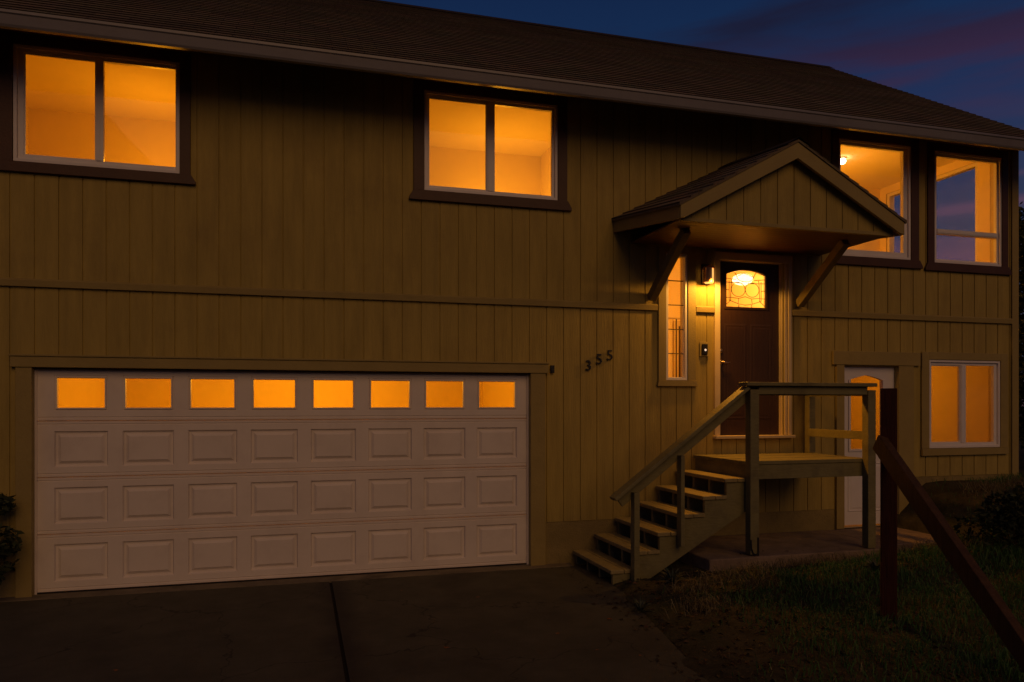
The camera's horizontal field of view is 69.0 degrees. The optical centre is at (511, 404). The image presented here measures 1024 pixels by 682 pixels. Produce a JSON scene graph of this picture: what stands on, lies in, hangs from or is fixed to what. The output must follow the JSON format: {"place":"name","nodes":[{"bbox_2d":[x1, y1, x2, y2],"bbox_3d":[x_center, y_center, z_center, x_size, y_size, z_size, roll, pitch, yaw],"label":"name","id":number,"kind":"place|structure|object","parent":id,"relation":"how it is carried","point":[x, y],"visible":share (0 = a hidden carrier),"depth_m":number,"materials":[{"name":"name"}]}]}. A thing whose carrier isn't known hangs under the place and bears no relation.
{"place":"outdoors","nodes":[
{"label":"outdoors","id":0,"kind":"place"},
{"bbox_2d":[0,565,708,681],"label":"driveway","id":1,"kind":"structure","parent":0,"point":[499,626],"depth_m":5.86,"materials":[{"name":"concrete"}]},
{"bbox_2d":[0,563,572,601],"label":"garage apron","id":2,"kind":"object","parent":1,"relation":"on","point":[329,579],"visible":0.22,"depth_m":7.56,"materials":[{"name":"concrete"}]},
{"bbox_2d":[329,583,680,681],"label":"driveway joint","id":3,"kind":"object","parent":1,"relation":"on","point":[341,642],"depth_m":5.76,"materials":[{"name":"black concrete"}]},
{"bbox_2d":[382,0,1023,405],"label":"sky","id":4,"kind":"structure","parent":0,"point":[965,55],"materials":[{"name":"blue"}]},
{"bbox_2d":[581,406,1023,681],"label":"ground","id":5,"kind":"structure","parent":0,"point":[907,519],"depth_m":5.78,"materials":[{"name":"green plant"}]},
{"bbox_2d":[0,492,24,585],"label":"garden shrub","id":6,"kind":"object","parent":5,"relation":"on","point":[7,505],"visible":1,"depth_m":6.73,"materials":[{"name":"green plant"}]},
{"bbox_2d":[0,0,1023,597],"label":"house","id":7,"kind":"structure","parent":5,"relation":"on","point":[304,288],"depth_m":8.16,"materials":[{"name":"paint"}]},
{"bbox_2d":[0,30,195,184],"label":"window","id":8,"kind":"structure","parent":7,"relation":"in","point":[14,46],"depth_m":7.15,"materials":[{"name":"brown plastic"}]},
{"bbox_2d":[34,367,528,594],"bbox_3d":[-2.181,0.719,7.772,4.933,2.218,0.048,0,0,-16],"label":"garage door","id":9,"kind":"structure","parent":7,"relation":"in","point":[179,494],"depth_m":7.68,"materials":[{"name":"white metal"}]},
{"bbox_2d":[409,79,571,211],"bbox_3d":[-0.224,-2.846,8.272,1.848,1.294,0.115,0,0,-16],"label":"window","id":10,"kind":"structure","parent":7,"relation":"in","point":[557,105],"depth_m":8.25,"materials":[{"name":"brown plastic"}]},
{"bbox_2d":[550,365,553,372],"bbox_3d":[0.456,-0.398,8.425,0.043,0.085,0.039,0,0,-16],"label":"sensor box","id":11,"kind":"object","parent":7,"relation":"attached to","point":[551,368],"visible":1,"depth_m":8.41,"materials":[{"name":"black plastic"}]},
{"bbox_2d":[586,360,590,370],"bbox_3d":[0.876,-0.448,8.554,0.062,0.119,0.013,0,0,-16],"label":"house number","id":12,"kind":"object","parent":7,"relation":"attached to","point":[589,361],"visible":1,"depth_m":8.55,"materials":[{"name":"black paint"}]},
{"bbox_2d":[596,354,601,363],"bbox_3d":[1.003,-0.523,8.590,0.067,0.118,0.013,0,0,-16],"label":"house number","id":13,"kind":"object","parent":7,"relation":"attached to","point":[600,359],"visible":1,"depth_m":8.59,"materials":[{"name":"black paint"}]},
{"bbox_2d":[607,350,611,359],"bbox_3d":[1.130,-0.569,8.626,0.067,0.118,0.013,0,0,-16],"label":"house number","id":14,"kind":"object","parent":7,"relation":"attached to","point":[608,351],"visible":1,"depth_m":8.62,"materials":[{"name":"black paint"}]},
{"bbox_2d":[668,317,679,376],"bbox_3d":[2.307,-0.365,10.018,1.080,1.590,0.030,0,0,-16],"label":"stair railing","id":15,"kind":"object","parent":7,"relation":"on","point":[676,340],"visible":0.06,"depth_m":9.98,"materials":[{"name":"brown wood"}]},
{"bbox_2d":[657,245,697,385],"bbox_3d":[1.953,-1.049,8.891,0.524,1.668,0.115,0,0,-16],"label":"window","id":16,"kind":"structure","parent":7,"relation":"in","point":[688,281],"depth_m":8.89,"materials":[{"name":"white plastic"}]},
{"bbox_2d":[679,326,679,376],"bbox_3d":[2.795,-0.395,11.593,0.470,1.630,0.022,0,0,-16],"label":"inner door","id":17,"kind":"structure","parent":7,"relation":"in","point":[679,326],"depth_m":11.52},
{"bbox_2d":[699,342,708,356],"bbox_3d":[2.313,-0.662,8.955,0.120,0.175,0.036,0,0,-16],"label":"doorbell","id":18,"kind":"object","parent":7,"relation":"attached to","point":[703,349],"visible":1,"depth_m":8.95,"materials":[{"name":"black plastic"}]},
{"bbox_2d":[701,264,714,283],"bbox_3d":[2.348,-1.563,8.906,0.132,0.244,0.149,0,0,-16],"label":"wall lamp","id":19,"kind":"object","parent":7,"relation":"attached to","point":[707,273],"visible":1,"depth_m":8.86,"materials":[{"name":"brown metal"}]},
{"bbox_2d":[720,261,778,434],"bbox_3d":[2.918,-0.684,9.197,0.874,2.124,0.105,0,0,-16],"label":"front door","id":20,"kind":"structure","parent":7,"relation":"in","point":[749,292],"depth_m":9.21,"materials":[{"name":"brown wood"}]},
{"bbox_2d":[841,157,846,163],"bbox_3d":[4.859,-3.584,10.989,0.150,0.088,0.150,0,0,-16],"label":"ceiling light","id":21,"kind":"object","parent":7,"relation":"attached to","point":[843,160],"visible":0.6,"depth_m":10.94,"materials":[{"name":"white glass"}]},
{"bbox_2d":[845,366,893,524],"bbox_3d":[4.618,0.535,9.709,0.844,2.050,0.059,0,0,-16],"label":"basement door","id":22,"kind":"structure","parent":7,"relation":"in","point":[853,484],"depth_m":9.64,"materials":[{"name":"white plastic"}]},
{"bbox_2d":[831,129,922,268],"bbox_3d":[4.701,-2.639,9.673,1.453,1.708,0.115,0,0,-16],"label":"window","id":23,"kind":"structure","parent":7,"relation":"in","point":[908,148],"depth_m":9.76,"materials":[{"name":"brown plastic"}]},
{"bbox_2d":[887,162,976,261],"bbox_3d":[6.550,-2.390,11.626,0.102,2.246,1.740,0,0,-16],"label":"window","id":24,"kind":"structure","parent":7,"relation":"in","point":[890,197],"depth_m":11.25,"materials":[{"name":"white plastic"}]},
{"bbox_2d":[921,352,1008,455],"bbox_3d":[6.095,-0.008,10.069,1.456,1.376,0.115,0,0,-16],"label":"window","id":25,"kind":"structure","parent":7,"relation":"in","point":[998,363],"depth_m":10.06,"materials":[{"name":"white plastic"}]},
{"bbox_2d":[924,142,1011,274],"bbox_3d":[6.147,-2.626,10.084,1.456,1.704,0.115,0,0,-16],"label":"window","id":26,"kind":"structure","parent":7,"relation":"in","point":[934,150],"depth_m":10.08,"materials":[{"name":"brown plastic"}]},
{"bbox_2d":[631,597,653,612],"bbox_3d":[1.116,1.751,6.501,0.258,0.118,0.249,0,0,-16],"label":"weed","id":27,"kind":"object","parent":5,"relation":"on","point":[640,605],"visible":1,"depth_m":6.51,"materials":[{"name":"green plant"}]},
{"bbox_2d":[658,565,689,582],"bbox_3d":[1.557,1.661,7.285,0.328,0.161,0.342,0,0,39],"label":"weed","id":28,"kind":"object","parent":5,"relation":"on","point":[668,575],"visible":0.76,"depth_m":7.30,"materials":[{"name":"green plant"}]},
{"bbox_2d":[573,382,876,584],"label":"porch stairs","id":29,"kind":"structure","parent":5,"relation":"on","point":[708,496],"depth_m":7.89,"materials":[{"name":"paint"}]},
{"bbox_2d":[677,527,935,570],"bbox_3d":[3.524,1.748,8.665,3.480,0.325,1.220,0,0,-16],"label":"concrete pad","id":30,"kind":"object","parent":5,"relation":"on","point":[723,551],"visible":0.31,"depth_m":8.25,"materials":[{"name":"grey concrete"}]},
{"bbox_2d":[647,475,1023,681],"bbox_3d":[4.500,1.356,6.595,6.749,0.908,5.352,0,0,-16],"label":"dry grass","id":31,"kind":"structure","parent":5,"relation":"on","point":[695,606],"depth_m":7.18,"materials":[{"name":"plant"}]},
{"bbox_2d":[859,557,879,572],"bbox_3d":[3.455,1.521,7.074,0.344,0.153,0.352,0,0,-16],"label":"weed","id":32,"kind":"object","parent":5,"relation":"on","point":[874,564],"visible":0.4,"depth_m":7.05,"materials":[{"name":"green plant"}]},
{"bbox_2d":[873,388,1023,671],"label":"timber railing","id":33,"kind":"object","parent":5,"relation":"on","point":[895,471],"visible":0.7,"depth_m":5.29,"materials":[{"name":"brown wood"}]},
{"bbox_2d":[953,485,1023,551],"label":"garden shrub","id":34,"kind":"object","parent":5,"relation":"on","point":[1010,511],"visible":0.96,"depth_m":7.51,"materials":[{"name":"green plant"}]},
{"bbox_2d":[662,472,1023,681],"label":"grass","id":35,"kind":"structure","parent":0,"point":[1017,552],"depth_m":5.98,"materials":[{"name":"green plant"}]}
]}

